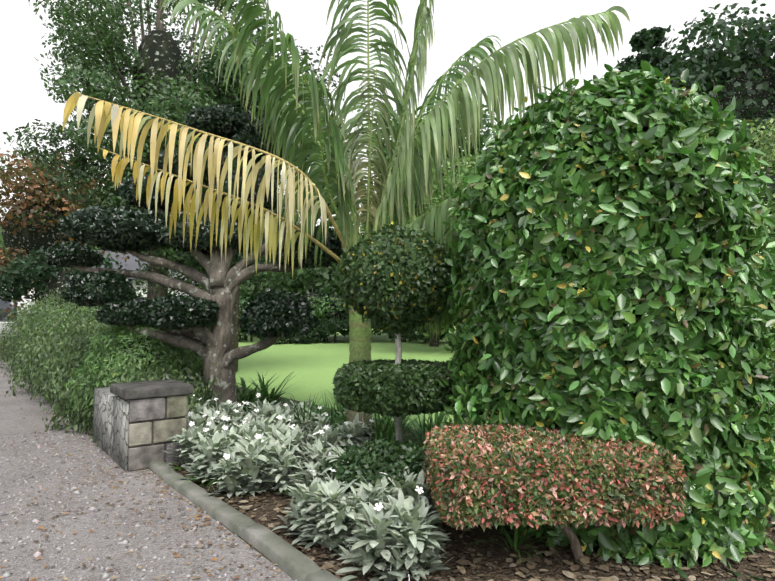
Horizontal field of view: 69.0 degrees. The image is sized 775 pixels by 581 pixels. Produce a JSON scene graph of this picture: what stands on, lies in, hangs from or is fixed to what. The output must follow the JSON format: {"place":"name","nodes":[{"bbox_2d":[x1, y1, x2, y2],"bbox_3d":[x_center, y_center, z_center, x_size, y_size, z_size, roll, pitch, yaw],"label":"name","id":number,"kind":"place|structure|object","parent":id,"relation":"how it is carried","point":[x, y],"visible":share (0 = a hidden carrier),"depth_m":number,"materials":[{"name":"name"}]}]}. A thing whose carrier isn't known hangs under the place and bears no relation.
{"place":"outdoors","nodes":[
{"label":"outdoors","id":0,"kind":"place"},
{"bbox_2d":[0,297,146,321],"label":"house window glass","id":1,"kind":"object","parent":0,"point":[4,305],"visible":0.02,"depth_m":31.60,"materials":[{"name":"grey glass"}]},
{"bbox_2d":[0,360,296,580],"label":"gravel path","id":2,"kind":"structure","parent":0,"point":[124,564],"depth_m":4.36,"materials":[{"name":"grey gravel"}]},
{"bbox_2d":[0,391,774,580],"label":"leaf litter","id":3,"kind":"object","parent":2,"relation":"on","point":[531,564],"visible":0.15,"depth_m":3.67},
{"bbox_2d":[0,345,774,580],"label":"bed soil","id":4,"kind":"structure","parent":0,"point":[494,574],"depth_m":3.67,"materials":[{"name":"brown soil"}]},
{"bbox_2d":[0,246,126,327],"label":"dark tree","id":5,"kind":"object","parent":4,"relation":"on","point":[24,281],"depth_m":23.39,"materials":[{"name":"green plant"}]},
{"bbox_2d":[0,147,138,317],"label":"red tree","id":6,"kind":"object","parent":4,"relation":"on","point":[31,181],"depth_m":25.99,"materials":[{"name":"brown plant"}]},
{"bbox_2d":[93,387,116,457],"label":"rubble wall","id":7,"kind":"structure","parent":4,"relation":"on","point":[103,411],"depth_m":6.64,"materials":[{"name":"grey stone"}]},
{"bbox_2d":[19,310,195,395],"bbox_3d":[-8.211,1.266,14.997,2.237,1.660,17.775,2,-3,-35],"label":"shrub","id":8,"kind":"object","parent":4,"relation":"on","point":[84,331],"depth_m":13.58,"materials":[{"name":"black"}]},
{"bbox_2d":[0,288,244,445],"bbox_3d":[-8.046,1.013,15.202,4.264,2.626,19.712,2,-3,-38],"label":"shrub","id":9,"kind":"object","parent":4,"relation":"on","point":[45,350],"visible":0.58,"depth_m":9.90,"materials":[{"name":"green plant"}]},
{"bbox_2d":[110,379,192,470],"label":"stone pillar","id":10,"kind":"structure","parent":4,"relation":"on","point":[158,411],"depth_m":5.92,"materials":[{"name":"beige stone"}]},
{"bbox_2d":[112,396,128,470],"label":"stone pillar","id":11,"kind":"structure","parent":10,"relation":"attached to","point":[120,429],"depth_m":5.93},
{"bbox_2d":[37,104,358,409],"bbox_3d":[-2.973,-0.476,8.351,5.095,5.061,2.566,0,-3,-2],"label":"cloud tree","id":12,"kind":"object","parent":4,"relation":"on","point":[148,313],"depth_m":8.11,"materials":[{"name":"green plant"}]},
{"bbox_2d":[149,460,341,580],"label":"kerb","id":13,"kind":"structure","parent":4,"relation":"on","point":[291,561],"depth_m":4.01,"materials":[{"name":"concrete"}]},
{"bbox_2d":[162,397,453,580],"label":"silver-leaved plants","id":14,"kind":"object","parent":4,"relation":"on","point":[398,531],"visible":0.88,"depth_m":4.41,"materials":[{"name":"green plant"}]},
{"bbox_2d":[188,393,423,510],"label":"white flowers","id":15,"kind":"object","parent":14,"relation":"on","point":[257,436],"visible":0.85,"depth_m":5.83,"materials":[{"name":"white plant"}]},
{"bbox_2d":[62,0,629,435],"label":"palm","id":16,"kind":"object","parent":4,"relation":"on","point":[425,141],"depth_m":6.52,"materials":[{"name":"green plant"}]},
{"bbox_2d":[319,436,433,502],"bbox_3d":[-0.150,1.579,4.803,0.923,0.745,1.450,2,-3,-38],"label":"shrub","id":17,"kind":"object","parent":4,"relation":"on","point":[356,457],"depth_m":4.39,"materials":[{"name":"green plant"}]},
{"bbox_2d":[332,221,453,417],"bbox_3d":[0.099,0.222,5.426,1.204,1.784,1.184,2,-3,-38],"label":"topiary foliage","id":18,"kind":"object","parent":4,"relation":"on","point":[389,374],"visible":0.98,"depth_m":5.02,"materials":[{"name":"green plant"}]},
{"bbox_2d":[57,366,774,580],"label":"strappy plants","id":19,"kind":"object","parent":4,"relation":"on","point":[424,428],"visible":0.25,"depth_m":7.07,"materials":[{"name":"green plant"}]},
{"bbox_2d":[422,423,687,531],"bbox_3d":[1.025,1.185,3.762,1.526,0.473,1.085,0,-3,-2],"label":"red tip hedge","id":20,"kind":"object","parent":4,"relation":"on","point":[457,456],"visible":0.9,"depth_m":3.28,"materials":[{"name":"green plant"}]},
{"bbox_2d":[436,60,774,570],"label":"large hedge","id":21,"kind":"object","parent":4,"relation":"on","point":[670,259],"visible":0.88,"depth_m":3.79,"materials":[{"name":"green plant"}]},
{"bbox_2d":[0,0,774,303],"label":"sky","id":22,"kind":"structure","parent":0,"point":[459,25],"materials":[{"name":"white"}]},
{"bbox_2d":[350,238,441,443],"bbox_3d":[0.095,0.661,5.400,1.000,2.392,1.000,2,-3,-38],"label":"trunk","id":23,"kind":"object","parent":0,"point":[393,278],"depth_m":5.25,"materials":[{"name":"plant"}]},
{"bbox_2d":[233,326,774,555],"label":"lawn","id":24,"kind":"structure","parent":0,"point":[313,367],"depth_m":19.88,"materials":[{"name":"green plant"}]},
{"bbox_2d":[0,186,180,258],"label":"tree","id":25,"kind":"object","parent":24,"relation":"on","point":[3,245],"depth_m":33.78,"materials":[{"name":"green plant"}]},
{"bbox_2d":[0,279,197,343],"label":"house walls","id":26,"kind":"structure","parent":24,"relation":"on","point":[2,327],"depth_m":31.60,"materials":[{"name":"white paint"}]},
{"bbox_2d":[16,250,200,284],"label":"house roof","id":27,"kind":"structure","parent":26,"relation":"on","point":[130,264],"depth_m":33.11,"materials":[{"name":"grey"}]},
{"bbox_2d":[64,323,203,420],"bbox_3d":[-3.665,1.207,8.345,1.981,1.714,1.904,2,-3,-38],"label":"bamboo shrub","id":28,"kind":"object","parent":24,"relation":"on","point":[99,362],"depth_m":7.91,"materials":[{"name":"green plant"}]},
{"bbox_2d":[2,0,281,329],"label":"tree","id":29,"kind":"object","parent":24,"relation":"on","point":[91,44],"depth_m":13.59,"materials":[{"name":"green plant"}]},
{"bbox_2d":[147,251,246,309],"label":"tree","id":30,"kind":"object","parent":24,"relation":"on","point":[202,287],"visible":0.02,"depth_m":41.29,"materials":[{"name":"green plant"}]},
{"bbox_2d":[208,296,250,340],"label":"border tree","id":31,"kind":"object","parent":24,"relation":"on","point":[241,304],"depth_m":34.73,"materials":[{"name":"green plant"}]},
{"bbox_2d":[106,5,356,371],"bbox_3d":[-4.094,-2.781,15.804,6.815,10.336,6.692,2,-3,-38],"label":"tree","id":32,"kind":"object","parent":24,"relation":"on","point":[237,258],"depth_m":15.37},
{"bbox_2d":[239,310,260,341],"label":"border tree","id":33,"kind":"object","parent":24,"relation":"on","point":[244,334],"depth_m":34.03,"materials":[{"name":"green plant"}]},
{"bbox_2d":[259,328,325,343],"bbox_3d":[-5.649,2.047,31.703,4.193,2.482,3.566,2,-3,-38],"label":"shrub","id":34,"kind":"object","parent":24,"relation":"on","point":[310,337],"depth_m":31.11,"materials":[{"name":"green plant"}]},
{"bbox_2d":[239,252,346,325],"bbox_3d":[-5.543,-0.683,37.459,10.988,8.039,10.786,2,-3,-38],"label":"hedge","id":35,"kind":"object","parent":24,"relation":"on","point":[305,282],"depth_m":33.92,"materials":[{"name":"green plant"}]},
{"bbox_2d":[288,288,348,341],"bbox_3d":[-4.143,1.470,33.242,5.067,3.639,4.786,2,-3,-38],"label":"border tree","id":36,"kind":"object","parent":24,"relation":"on","point":[318,312],"depth_m":31.96,"materials":[{"name":"green plant"}]},
{"bbox_2d":[278,215,369,295],"bbox_3d":[-2.062,-1.047,39.944,12.362,8.983,12.747,2,-3,-38],"label":"tree","id":37,"kind":"object","parent":24,"relation":"on","point":[362,238],"depth_m":36.45,"materials":[{"name":"green plant"}]},
{"bbox_2d":[314,286,348,342],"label":"border tree","id":38,"kind":"object","parent":24,"relation":"on","point":[326,328],"depth_m":32.12,"materials":[{"name":"green plant"}]},
{"bbox_2d":[339,310,381,336],"bbox_3d":[-1.577,1.429,34.273,4.001,3.533,3.751,2,-3,-38],"label":"shrub","id":39,"kind":"object","parent":24,"relation":"on","point":[375,331],"visible":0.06,"depth_m":33.26,"materials":[{"name":"green plant"}]},
{"bbox_2d":[340,223,411,338],"bbox_3d":[1.472,-1.399,38.160,10.338,9.530,11.308,2,-3,-38],"label":"tree","id":40,"kind":"object","parent":24,"relation":"on","point":[361,231],"depth_m":37.05,"materials":[{"name":"green plant"}]},
{"bbox_2d":[371,323,411,341],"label":"shrub","id":41,"kind":"object","parent":24,"relation":"on","point":[393,336],"depth_m":33.73,"materials":[{"name":"green plant"}]},
{"bbox_2d":[406,321,449,342],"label":"shrub","id":42,"kind":"object","parent":24,"relation":"on","point":[420,336],"depth_m":31.69,"materials":[{"name":"green plant"}]},
{"bbox_2d":[374,152,483,338],"bbox_3d":[3.215,-1.383,23.373,6.827,8.206,8.354,2,-3,-38],"label":"pale tree","id":43,"kind":"object","parent":24,"relation":"on","point":[448,191],"depth_m":21.99,"materials":[{"name":"green plant"}]},
{"bbox_2d":[357,104,503,346],"bbox_3d":[3.050,-3.179,28.341,8.978,12.229,6.600,0,-3,2],"label":"pale tree","id":44,"kind":"object","parent":24,"relation":"on","point":[485,135],"depth_m":27.54,"materials":[{"name":"green plant"}]},
{"bbox_2d":[615,26,707,106],"bbox_3d":[17.711,-7.704,39.726,9.850,22.271,14.480,2,-3,-38],"label":"conifer tree","id":45,"kind":"object","parent":24,"relation":"on","point":[644,40],"depth_m":39.08,"materials":[{"name":"green plant"}]},
{"bbox_2d":[662,0,774,176],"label":"conifer tree","id":46,"kind":"object","parent":24,"relation":"on","point":[758,39],"depth_m":40.54,"materials":[{"name":"green plant"}]},
{"bbox_2d":[736,118,774,284],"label":"pale tree","id":47,"kind":"object","parent":24,"relation":"on","point":[768,147],"depth_m":20.47,"materials":[{"name":"green plant"}]},
{"bbox_2d":[759,229,774,312],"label":"green tree","id":48,"kind":"object","parent":24,"relation":"on","point":[769,265],"depth_m":13.84,"materials":[{"name":"green plant"}]},
{"bbox_2d":[762,179,774,236],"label":"green tree","id":49,"kind":"object","parent":24,"relation":"on","point":[772,189],"depth_m":18.87,"materials":[{"name":"green plant"}]},
{"bbox_2d":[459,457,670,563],"bbox_3d":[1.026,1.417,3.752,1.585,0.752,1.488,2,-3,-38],"label":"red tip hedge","id":50,"kind":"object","parent":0,"point":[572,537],"depth_m":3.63,"materials":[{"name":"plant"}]}
]}

